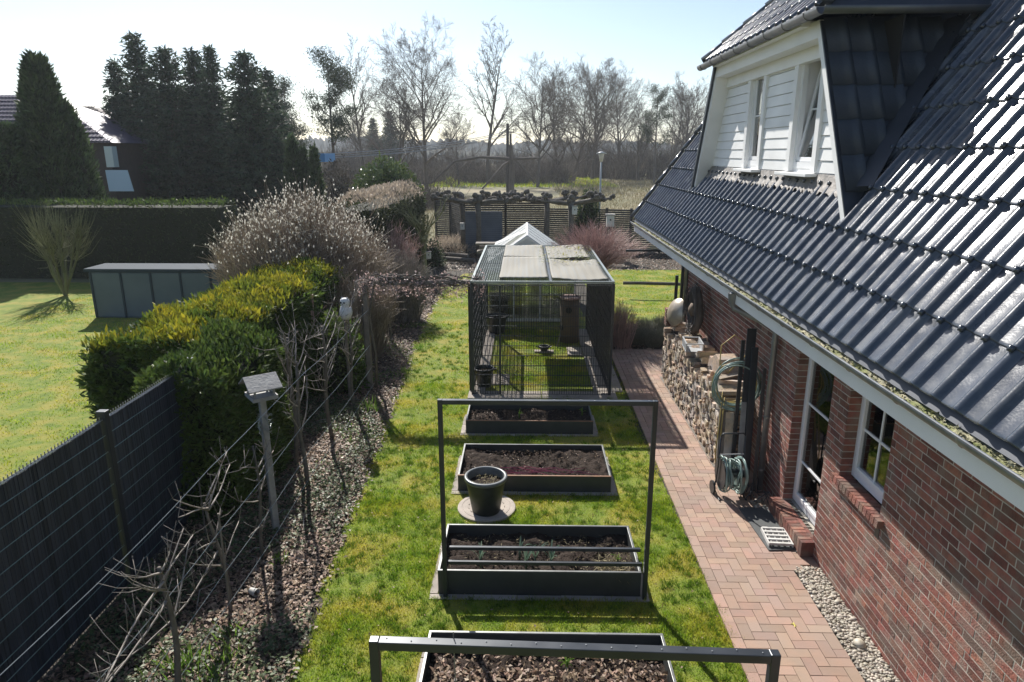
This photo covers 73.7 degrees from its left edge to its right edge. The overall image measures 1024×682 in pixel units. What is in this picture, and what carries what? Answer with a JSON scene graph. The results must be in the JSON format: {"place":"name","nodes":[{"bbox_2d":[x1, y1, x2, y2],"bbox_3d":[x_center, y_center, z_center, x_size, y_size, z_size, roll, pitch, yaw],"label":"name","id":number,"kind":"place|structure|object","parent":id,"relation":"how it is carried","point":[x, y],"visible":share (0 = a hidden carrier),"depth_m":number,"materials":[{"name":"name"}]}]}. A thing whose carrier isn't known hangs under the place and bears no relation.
{"place":"outdoors","nodes":[
{"label":"outdoors","id":0,"kind":"place"},
{"bbox_2d":[0,282,141,482],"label":"neighbour lawn","id":1,"kind":"structure","parent":0,"point":[20,299],"depth_m":16.79,"materials":[{"name":"plant"}]},
{"bbox_2d":[10,197,101,295],"bbox_3d":[-15.979,-3.330,24.258,2.592,3.563,3.779,-10,18,-33],"label":"pollard willow","id":2,"kind":"object","parent":1,"relation":"on","point":[63,283],"visible":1,"depth_m":24.27,"materials":[{"name":"plant"}]},
{"bbox_2d":[83,263,236,317],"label":"garden shed","id":3,"kind":"structure","parent":1,"relation":"on","point":[126,290],"depth_m":21.16,"materials":[{"name":"grey"}]},
{"bbox_2d":[0,164,658,681],"bbox_3d":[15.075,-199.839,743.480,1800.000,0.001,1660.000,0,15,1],"label":"ground","id":4,"kind":"structure","parent":0,"point":[464,190],"depth_m":81.10,"materials":[{"name":"soil"}]},
{"bbox_2d":[0,120,41,204],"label":"thuja tree","id":5,"kind":"object","parent":4,"relation":"on","point":[14,173],"visible":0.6,"depth_m":30.61,"materials":[{"name":"green plant"}]},
{"bbox_2d":[11,48,92,204],"bbox_3d":[-21.734,-8.697,32.367,3.151,9.658,3.120,-8,17,-27],"label":"thuja tree","id":6,"kind":"object","parent":4,"relation":"on","point":[38,93],"visible":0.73,"depth_m":31.32,"materials":[{"name":"green plant"}]},
{"bbox_2d":[35,94,112,204],"bbox_3d":[-21.232,-7.912,32.945,3.629,7.836,3.688,0,15,1],"label":"thuja tree","id":7,"kind":"object","parent":4,"relation":"on","point":[83,150],"visible":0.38,"depth_m":32.35,"materials":[{"name":"green plant"}]},
{"bbox_2d":[0,95,160,204],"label":"neighbour house","id":8,"kind":"structure","parent":4,"relation":"on","point":[115,147],"depth_m":41.30,"materials":[{"name":"tile"}]},
{"bbox_2d":[100,56,138,126],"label":"spruce tree","id":9,"kind":"object","parent":4,"relation":"on","point":[113,85],"visible":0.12,"depth_m":44.37,"materials":[{"name":"plant"}]},
{"bbox_2d":[0,194,242,278],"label":"clipped hedge","id":10,"kind":"object","parent":4,"relation":"on","point":[151,233],"visible":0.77,"depth_m":27.70,"materials":[{"name":"plant"}]},
{"bbox_2d":[111,30,185,202],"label":"spruce tree","id":11,"kind":"object","parent":4,"relation":"on","point":[136,53],"visible":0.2,"depth_m":43.15,"materials":[{"name":"plant"}]},
{"bbox_2d":[127,44,238,204],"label":"spruce tree","id":12,"kind":"object","parent":4,"relation":"on","point":[173,132],"visible":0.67,"depth_m":42.65,"materials":[{"name":"plant"}]},
{"bbox_2d":[177,45,211,180],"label":"spruce tree","id":13,"kind":"object","parent":4,"relation":"on","point":[191,70],"visible":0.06,"depth_m":44.95,"materials":[{"name":"plant"}]},
{"bbox_2d":[180,44,249,209],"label":"spruce tree","id":14,"kind":"object","parent":4,"relation":"on","point":[211,97],"visible":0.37,"depth_m":43.53,"materials":[{"name":"plant"}]},
{"bbox_2d":[196,48,298,231],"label":"spruce tree","id":15,"kind":"object","parent":4,"relation":"on","point":[249,140],"visible":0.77,"depth_m":41.76,"materials":[{"name":"plant"}]},
{"bbox_2d":[256,66,308,196],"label":"spruce tree","id":16,"kind":"object","parent":4,"relation":"on","point":[267,76],"visible":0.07,"depth_m":46.49,"materials":[{"name":"plant"}]},
{"bbox_2d":[281,131,307,214],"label":"thuja tree","id":17,"kind":"object","parent":4,"relation":"on","point":[291,157],"visible":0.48,"depth_m":39.67,"materials":[{"name":"green plant"}]},
{"bbox_2d":[274,70,315,154],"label":"pine tree","id":18,"kind":"object","parent":4,"relation":"on","point":[299,128],"visible":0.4,"depth_m":63.73,"materials":[{"name":"plant"}]},
{"bbox_2d":[306,141,328,218],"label":"thuja tree","id":19,"kind":"object","parent":4,"relation":"on","point":[315,175],"visible":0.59,"depth_m":39.38,"materials":[{"name":"green plant"}]},
{"bbox_2d":[293,46,363,175],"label":"pine tree","id":20,"kind":"object","parent":4,"relation":"on","point":[335,76],"visible":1,"depth_m":58.21,"materials":[{"name":"plant"}]},
{"bbox_2d":[321,154,356,215],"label":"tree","id":21,"kind":"object","parent":4,"relation":"on","point":[340,186],"visible":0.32,"depth_m":47.45,"materials":[{"name":"plant"}]},
{"bbox_2d":[327,35,384,175],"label":"bare tree","id":22,"kind":"object","parent":4,"relation":"on","point":[361,116],"visible":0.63,"depth_m":95.25,"materials":[{"name":"plant"}]},
{"bbox_2d":[344,59,444,168],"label":"bare tree","id":23,"kind":"object","parent":4,"relation":"on","point":[402,136],"visible":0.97,"depth_m":85.82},
{"bbox_2d":[363,10,471,190],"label":"bare tree","id":24,"kind":"object","parent":4,"relation":"on","point":[425,89],"visible":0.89,"depth_m":87.50,"materials":[{"name":"plant"}]},
{"bbox_2d":[434,200,460,242],"bbox_3d":[-3.235,-6.620,38.018,0.812,2.550,3.836,-8,17,-27],"label":"slatted fence","id":25,"kind":"object","parent":4,"relation":"on","point":[447,224],"visible":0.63,"depth_m":39.04,"materials":[{"name":"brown wood"}]},
{"bbox_2d":[435,105,490,184],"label":"bare tree","id":26,"kind":"object","parent":4,"relation":"on","point":[446,133],"visible":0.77,"depth_m":106.90,"materials":[{"name":"plant"}]},
{"bbox_2d":[308,142,676,186],"bbox_3d":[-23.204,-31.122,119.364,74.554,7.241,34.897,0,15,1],"label":"undergrowth","id":27,"kind":"object","parent":4,"relation":"on","point":[560,173],"visible":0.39,"depth_m":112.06,"materials":[{"name":"plant"}]},
{"bbox_2d":[462,16,534,184],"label":"bare tree","id":28,"kind":"object","parent":4,"relation":"on","point":[494,98],"visible":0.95,"depth_m":105.93,"materials":[{"name":"plant"}]},
{"bbox_2d":[504,202,544,236],"bbox_3d":[0.714,-6.126,36.226,2.231,2.550,0.164,0,15,1],"label":"slatted fence","id":29,"kind":"object","parent":4,"relation":"on","point":[524,214],"visible":0.39,"depth_m":36.02,"materials":[{"name":"brown wood"}]},
{"bbox_2d":[490,50,590,186],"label":"bare tree","id":30,"kind":"object","parent":4,"relation":"on","point":[525,119],"visible":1,"depth_m":99.53,"materials":[{"name":"plant"}]},
{"bbox_2d":[503,60,583,168],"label":"bare tree","id":31,"kind":"object","parent":4,"relation":"on","point":[558,137],"visible":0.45,"depth_m":110.45,"materials":[{"name":"plant"}]},
{"bbox_2d":[533,54,632,179],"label":"bare tree","id":32,"kind":"object","parent":4,"relation":"on","point":[601,92],"visible":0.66,"depth_m":123.12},
{"bbox_2d":[544,63,627,181],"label":"bare tree","id":33,"kind":"object","parent":4,"relation":"on","point":[586,131],"visible":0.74,"depth_m":114.31,"materials":[{"name":"plant"}]},
{"bbox_2d":[544,208,662,252],"bbox_3d":[6.118,-5.725,35.334,9.052,2.250,0.237,3,16,12],"label":"slatted fence","id":34,"kind":"object","parent":4,"relation":"on","point":[624,220],"visible":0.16,"depth_m":35.41,"materials":[{"name":"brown wood"}]},
{"bbox_2d":[582,57,656,155],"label":"bare tree","id":35,"kind":"object","parent":4,"relation":"on","point":[625,111],"visible":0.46,"depth_m":141.76,"materials":[{"name":"plant"}]},
{"bbox_2d":[547,122,696,180],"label":"undergrowth","id":36,"kind":"object","parent":4,"relation":"on","point":[625,167],"visible":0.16,"depth_m":132.06,"materials":[{"name":"plant"}]},
{"bbox_2d":[618,97,662,181],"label":"bare tree","id":37,"kind":"object","parent":4,"relation":"on","point":[640,145],"visible":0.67,"depth_m":119.21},
{"bbox_2d":[637,83,673,183],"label":"tree","id":38,"kind":"object","parent":4,"relation":"on","point":[646,132],"visible":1,"depth_m":111.91,"materials":[{"name":"plant"}]},
{"bbox_2d":[656,76,709,150],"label":"bare tree","id":39,"kind":"object","parent":4,"relation":"on","point":[689,111],"visible":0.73,"depth_m":123.45,"materials":[{"name":"plant"}]},
{"bbox_2d":[38,252,699,681],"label":"garden ground","id":40,"kind":"structure","parent":0,"point":[164,548],"depth_m":8.69,"materials":[{"name":"soil"}]},
{"bbox_2d":[0,357,195,681],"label":"panel fence","id":41,"kind":"object","parent":40,"relation":"on","point":[79,511],"visible":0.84,"depth_m":7.35,"materials":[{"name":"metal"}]},
{"bbox_2d":[78,519,212,681],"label":"espalier tree","id":42,"kind":"object","parent":40,"relation":"on","point":[161,586],"visible":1,"depth_m":6.07,"materials":[{"name":"brown plant"}]},
{"bbox_2d":[103,436,249,680],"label":"espalier tree","id":43,"kind":"object","parent":40,"relation":"on","point":[213,533],"visible":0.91,"depth_m":7.44,"materials":[{"name":"brown plant"}]},
{"bbox_2d":[130,309,293,519],"bbox_3d":[-4.553,0.999,10.526,2.077,2.760,3.038,0,15,1],"label":"conifer bush","id":44,"kind":"object","parent":40,"relation":"on","point":[215,402],"visible":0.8,"depth_m":9.77,"materials":[{"name":"plant"}]},
{"bbox_2d":[74,253,353,419],"bbox_3d":[-5.471,0.034,14.090,2.883,2.919,7.790,1,15,2],"label":"conifer hedge","id":45,"kind":"object","parent":40,"relation":"on","point":[118,357],"visible":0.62,"depth_m":11.99,"materials":[{"name":"plant"}]},
{"bbox_2d":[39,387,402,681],"bbox_3d":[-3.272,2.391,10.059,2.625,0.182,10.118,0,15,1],"label":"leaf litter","id":46,"kind":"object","parent":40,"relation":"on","point":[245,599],"visible":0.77,"depth_m":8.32,"materials":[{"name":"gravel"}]},
{"bbox_2d":[222,425,284,559],"bbox_3d":[-3.170,1.930,8.661,0.461,1.676,1.475,0,15,1],"label":"espalier tree","id":47,"kind":"object","parent":40,"relation":"on","point":[261,526],"visible":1,"depth_m":8.53,"materials":[{"name":"brown plant"}]},
{"bbox_2d":[238,371,282,531],"bbox_3d":[-3.261,1.522,9.109,0.420,2.264,0.480,-11,19,-35],"label":"bird table","id":48,"kind":"object","parent":40,"relation":"on","point":[261,388],"visible":0.96,"depth_m":8.90,"materials":[{"name":"wood"}]},
{"bbox_2d":[253,310,298,464],"bbox_3d":[-3.567,0.831,10.836,0.510,2.642,1.163,0,15,1],"label":"espalier tree","id":49,"kind":"object","parent":40,"relation":"on","point":[296,451],"visible":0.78,"depth_m":10.99,"materials":[{"name":"brown plant"}]},
{"bbox_2d":[193,169,401,286],"bbox_3d":[-5.705,-2.350,18.655,5.506,4.628,5.439,0,15,1],"label":"flowering shrub","id":50,"kind":"object","parent":40,"relation":"on","point":[310,231],"visible":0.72,"depth_m":17.72,"materials":[{"name":"plant"}]},
{"bbox_2d":[275,300,321,483],"bbox_3d":[-3.272,0.863,10.362,0.584,2.829,1.607,0,15,1],"label":"espalier tree","id":51,"kind":"object","parent":40,"relation":"on","point":[298,425],"visible":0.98,"depth_m":10.33,"materials":[{"name":"brown plant"}]},
{"bbox_2d":[296,283,351,439],"bbox_3d":[-3.221,0.468,12.041,0.611,2.702,1.985,4,16,13],"label":"espalier tree","id":52,"kind":"object","parent":40,"relation":"on","point":[325,376],"visible":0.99,"depth_m":11.99,"materials":[{"name":"brown plant"}]},
{"bbox_2d":[302,303,374,396],"bbox_3d":[-3.871,0.164,14.854,1.680,1.980,1.764,0,15,1],"label":"bare shrub","id":53,"kind":"object","parent":40,"relation":"on","point":[339,369],"visible":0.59,"depth_m":14.58,"materials":[{"name":"plant"}]},
{"bbox_2d":[331,271,365,408],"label":"espalier tree","id":54,"kind":"object","parent":40,"relation":"on","point":[350,353],"visible":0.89,"depth_m":13.59,"materials":[{"name":"brown plant"}]},
{"bbox_2d":[322,255,402,359],"bbox_3d":[-4.112,-0.875,17.030,2.856,2.642,2.814,5,16,18],"label":"bare shrub","id":55,"kind":"object","parent":40,"relation":"on","point":[380,311],"visible":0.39,"depth_m":16.68,"materials":[{"name":"plant"}]},
{"bbox_2d":[331,178,430,295],"bbox_3d":[-5.097,-4.436,27.889,2.149,4.141,10.708,1,15,2],"label":"tall hedge","id":56,"kind":"object","parent":40,"relation":"on","point":[383,205],"visible":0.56,"depth_m":25.56,"materials":[{"name":"plant"}]},
{"bbox_2d":[352,150,427,204],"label":"laurel bush","id":57,"kind":"object","parent":40,"relation":"on","point":[381,174],"visible":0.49,"depth_m":32.09,"materials":[{"name":"green plant"}]},
{"bbox_2d":[358,287,440,389],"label":"leaf litter","id":58,"kind":"object","parent":40,"relation":"on","point":[397,359],"visible":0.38,"depth_m":17.98,"materials":[{"name":"plant"}]},
{"bbox_2d":[372,239,433,323],"bbox_3d":[-3.482,-1.887,20.825,2.457,2.576,2.201,0,15,1],"label":"bare shrub","id":59,"kind":"object","parent":40,"relation":"on","point":[410,308],"visible":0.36,"depth_m":20.62,"materials":[{"name":"brown plant"}]},
{"bbox_2d":[378,218,430,270],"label":"bare shrub","id":60,"kind":"object","parent":40,"relation":"on","point":[404,246],"visible":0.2,"depth_m":24.41,"materials":[{"name":"plant"}]},
{"bbox_2d":[392,186,449,276],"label":"mossy fruit tree","id":61,"kind":"object","parent":40,"relation":"on","point":[423,232],"visible":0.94,"depth_m":26.74,"materials":[{"name":"plant"}]},
{"bbox_2d":[430,190,527,256],"bbox_3d":[-1.480,-5.758,33.611,4.937,3.239,0.953,0,15,1],"label":"pollarded tree","id":62,"kind":"object","parent":40,"relation":"on","point":[477,201],"visible":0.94,"depth_m":33.12,"materials":[{"name":"brown plant"}]},
{"bbox_2d":[465,211,501,252],"bbox_3d":[-1.433,-5.488,34.438,1.900,2.070,0.045,0,15,1],"label":"blue grey screen","id":63,"kind":"object","parent":40,"relation":"on","point":[491,226],"visible":0.69,"depth_m":34.35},
{"bbox_2d":[527,190,615,244],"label":"pollarded tree","id":64,"kind":"object","parent":40,"relation":"on","point":[570,202],"visible":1,"depth_m":32.89,"materials":[{"name":"brown plant"}]},
{"bbox_2d":[574,187,603,242],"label":"yew bush","id":65,"kind":"object","parent":40,"relation":"on","point":[587,211],"visible":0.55,"depth_m":35.14,"materials":[{"name":"green plant"}]},
{"bbox_2d":[546,219,652,271],"bbox_3d":[2.365,-2.012,19.803,3.348,3.260,3.345,0,15,1],"label":"shrub","id":66,"kind":"object","parent":40,"relation":"on","point":[609,252],"visible":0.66,"depth_m":19.23,"materials":[{"name":"red plant"}]},
{"bbox_2d":[613,299,639,348],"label":"red shrub","id":67,"kind":"object","parent":40,"relation":"on","point":[621,339],"visible":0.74,"depth_m":17.95,"materials":[{"name":"plant"}]},
{"bbox_2d":[630,0,1023,681],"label":"brick house","id":68,"kind":"structure","parent":40,"relation":"on","point":[830,208],"depth_m":7.47,"materials":[{"name":"red brick"}]},
{"bbox_2d":[711,357,761,410],"bbox_3d":[3.495,0.689,10.618,0.790,0.852,0.220,0,15,1],"label":"hose coil","id":69,"kind":"object","parent":68,"relation":"hanging from","point":[716,398],"visible":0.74,"depth_m":10.61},
{"bbox_2d":[792,358,833,525],"bbox_3d":[4.003,1.179,8.871,0.088,2.470,1.070,0,15,1],"label":"glazed door","id":70,"kind":"structure","parent":68,"relation":"in","point":[819,383],"depth_m":9.07,"materials":[{"name":"white plastic"}]},
{"bbox_2d":[851,396,894,503],"bbox_3d":[3.975,1.027,7.335,0.088,1.360,0.950,0,15,1],"label":"window","id":71,"kind":"structure","parent":68,"relation":"in","point":[875,430],"depth_m":7.51,"materials":[{"name":"glass"}]},
{"bbox_2d":[795,566,900,681],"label":"gravel bed","id":72,"kind":"object","parent":40,"relation":"on","point":[824,616],"visible":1,"depth_m":7.64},
{"bbox_2d":[0,0,767,144],"label":"sky","id":73,"kind":"structure","parent":0,"point":[656,39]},
{"bbox_2d":[214,135,673,153],"bbox_3d":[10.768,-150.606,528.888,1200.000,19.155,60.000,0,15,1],"label":"hills","id":74,"kind":"structure","parent":0,"point":[320,141],"depth_m":504.94,"materials":[{"name":"plant"}]},
{"bbox_2d":[244,195,644,239],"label":"tall dry grass","id":75,"kind":"structure","parent":0,"point":[609,205],"depth_m":63.23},
{"bbox_2d":[422,145,538,191],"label":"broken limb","id":76,"kind":"object","parent":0,"point":[511,158],"visible":0.88,"depth_m":81.22,"materials":[{"name":"wood"}]},
{"bbox_2d":[345,176,617,187],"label":"green meadow","id":77,"kind":"structure","parent":0,"point":[531,183],"depth_m":107.17,"materials":[{"name":"green plant"}]},
{"bbox_2d":[286,273,747,681],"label":"lawn","id":78,"kind":"structure","parent":0,"point":[453,604],"depth_m":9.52,"materials":[{"name":"plant"}]},
{"bbox_2d":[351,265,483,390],"bbox_3d":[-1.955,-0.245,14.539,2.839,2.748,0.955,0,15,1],"label":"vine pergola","id":79,"kind":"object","parent":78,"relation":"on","point":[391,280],"visible":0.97,"depth_m":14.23,"materials":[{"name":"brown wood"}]},
{"bbox_2d":[458,495,514,523],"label":"round slab","id":80,"kind":"structure","parent":78,"relation":"on","point":[507,509],"depth_m":9.77,"materials":[{"name":"concrete"}]},
{"bbox_2d":[464,466,506,516],"bbox_3d":[-0.372,2.169,9.757,0.616,0.550,0.616,0,15,1],"label":"plant pot","id":81,"kind":"object","parent":80,"relation":"on","point":[485,485],"visible":1,"depth_m":9.61,"materials":[{"name":"ceramic"}]},
{"bbox_2d":[403,273,616,382],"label":"lawn grass","id":82,"kind":"structure","parent":78,"relation":"on","point":[452,323],"depth_m":20.12,"materials":[{"name":"plant"}]},
{"bbox_2d":[381,322,643,450],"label":"grass clumps","id":83,"kind":"object","parent":78,"relation":"on","point":[461,393],"visible":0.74,"depth_m":14.40,"materials":[{"name":"plant"}]},
{"bbox_2d":[360,381,670,500],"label":"lawn grass","id":84,"kind":"structure","parent":78,"relation":"on","point":[631,432],"depth_m":12.29,"materials":[{"name":"plant"}]},
{"bbox_2d":[294,445,752,681],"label":"grass clumps","id":85,"kind":"object","parent":78,"relation":"on","point":[381,583],"visible":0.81,"depth_m":8.32,"materials":[{"name":"plant"}]},
{"bbox_2d":[460,405,597,436],"bbox_3d":[0.327,1.487,12.957,2.540,0.284,1.040,0,15,1],"label":"raised bed","id":86,"kind":"object","parent":78,"relation":"on","point":[535,420],"visible":0.99,"depth_m":12.62,"materials":[{"name":"metal"}]},
{"bbox_2d":[488,222,575,321],"bbox_3d":[0.486,-2.379,22.445,2.950,2.653,3.900,0,15,1],"label":"greenhouse","id":87,"kind":"object","parent":78,"relation":"on","point":[526,233],"visible":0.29,"depth_m":21.33,"materials":[{"name":"white glass"}]},
{"bbox_2d":[451,443,617,495],"bbox_3d":[0.351,2.027,10.963,2.530,0.302,1.370,0,15,1],"label":"raised bed","id":88,"kind":"object","parent":78,"relation":"on","point":[589,458],"visible":0.89,"depth_m":10.88,"materials":[{"name":"metal"}]},
{"bbox_2d":[492,327,584,387],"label":"aviary grass","id":89,"kind":"structure","parent":78,"relation":"on","point":[553,359],"depth_m":17.00,"materials":[{"name":"plant"}]},
{"bbox_2d":[429,524,649,601],"bbox_3d":[0.326,2.666,8.443,2.560,0.410,1.230,0,15,1],"label":"raised bed","id":90,"kind":"object","parent":78,"relation":"on","point":[495,582],"visible":0.74,"depth_m":8.21,"materials":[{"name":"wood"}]},
{"bbox_2d":[437,399,657,599],"bbox_3d":[0.382,1.784,7.722,2.360,2.454,0.248,0,15,1],"label":"climbing trellis","id":91,"kind":"object","parent":90,"relation":"on","point":[442,402],"visible":1,"depth_m":7.68,"materials":[{"name":"metal"}]},
{"bbox_2d":[470,245,614,394],"bbox_3d":[0.674,-0.771,16.945,2.960,2.478,5.660,0,15,1],"label":"wire aviary","id":92,"kind":"object","parent":78,"relation":"on","point":[599,306],"visible":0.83,"depth_m":14.48,"materials":[{"name":"metal"}]},
{"bbox_2d":[499,256,547,277],"bbox_3d":[0.268,-1.694,15.635,1.031,0.064,2.951,0,15,1],"label":"reed mat","id":93,"kind":"object","parent":92,"relation":"on","point":[522,267],"visible":0.99,"depth_m":15.51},
{"bbox_2d":[548,258,607,280],"bbox_3d":[1.438,-1.627,15.370,1.162,0.075,2.651,0,15,1],"label":"reed mat","id":94,"kind":"object","parent":92,"relation":"on","point":[583,271],"visible":0.97,"depth_m":15.20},
{"bbox_2d":[416,630,676,681],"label":"raised bed","id":95,"kind":"object","parent":78,"relation":"on","point":[436,667],"visible":0.82,"depth_m":6.63,"materials":[{"name":"metal"}]},
{"bbox_2d":[560,294,580,343],"bbox_3d":[1.575,-0.605,18.632,0.580,1.260,0.580,0,15,1],"label":"nest barrel","id":96,"kind":"object","parent":78,"relation":"on","point":[567,318],"visible":0.72,"depth_m":18.43,"materials":[{"name":"black"}]},
{"bbox_2d":[368,636,780,681],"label":"climbing trellis","id":97,"kind":"object","parent":78,"relation":"on","point":[771,658],"visible":1,"depth_m":3.91,"materials":[{"name":"metal"}]},
{"bbox_2d":[421,358,744,680],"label":"edge tufts","id":98,"kind":"object","parent":78,"relation":"on","point":[565,597],"visible":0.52,"depth_m":8.97,"materials":[{"name":"green plant"}]},
{"bbox_2d":[579,329,621,392],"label":"concrete slab","id":99,"kind":"structure","parent":78,"relation":"on","point":[615,386],"depth_m":16.15,"materials":[{"name":"concrete"}]},
{"bbox_2d":[552,178,656,197],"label":"tall dry grass","id":100,"kind":"structure","parent":0,"point":[631,188],"depth_m":97.47,"materials":[{"name":"plant"}]},
{"bbox_2d":[585,269,684,323],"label":"back lawn","id":101,"kind":"structure","parent":0,"point":[658,288],"depth_m":25.32,"materials":[{"name":"plant"}]},
{"bbox_2d":[612,348,864,681],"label":"path","id":102,"kind":"structure","parent":0,"point":[758,590],"depth_m":8.63,"materials":[{"name":"brick"}]},
{"bbox_2d":[659,376,714,466],"bbox_3d":[3.607,1.453,13.452,0.520,0.022,4.700,0,15,1],"label":"timber base","id":103,"kind":"object","parent":102,"relation":"on","point":[693,431],"visible":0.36,"depth_m":12.82,"materials":[{"name":"brown wood"}]},
{"bbox_2d":[661,322,742,463],"bbox_3d":[3.616,0.766,13.265,0.540,1.470,4.698,0,15,1],"label":"firewood stack","id":104,"kind":"object","parent":103,"relation":"on","point":[687,376],"visible":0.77,"depth_m":12.66,"materials":[{"name":"brown wood"}]},
{"bbox_2d":[682,283,704,335],"bbox_3d":[3.649,-0.637,13.748,0.276,1.082,0.857,0,15,1],"label":"twig wreath","id":105,"kind":"object","parent":104,"relation":"on","point":[693,305],"visible":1,"depth_m":13.56,"materials":[{"name":"plant"}]},
{"bbox_2d":[709,432,748,500],"bbox_3d":[3.262,1.847,10.114,0.478,0.999,0.527,-1,15,-3],"label":"hose trolley","id":106,"kind":"object","parent":102,"relation":"on","point":[734,473],"visible":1,"depth_m":10.07,"materials":[{"name":"metal"}]},
{"bbox_2d":[737,328,756,457],"bbox_3d":[3.609,1.012,10.529,0.141,2.399,0.466,4,16,13],"label":"leaning board","id":107,"kind":"object","parent":102,"relation":"on","point":[751,338],"visible":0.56,"depth_m":10.44,"materials":[{"name":"wood"}]},
{"bbox_2d":[745,347,758,485],"bbox_3d":[3.652,1.168,10.473,0.102,2.127,0.444,3,16,12],"label":"leaning board","id":108,"kind":"object","parent":102,"relation":"on","point":[751,392],"visible":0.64,"depth_m":10.44,"materials":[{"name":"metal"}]},
{"bbox_2d":[739,507,795,550],"bbox_3d":[3.514,2.561,9.370,0.420,0.012,1.100,0,15,-2],"label":"door mat","id":109,"kind":"object","parent":102,"relation":"on","point":[758,518],"depth_m":9.51,"materials":[{"name":"metal"}]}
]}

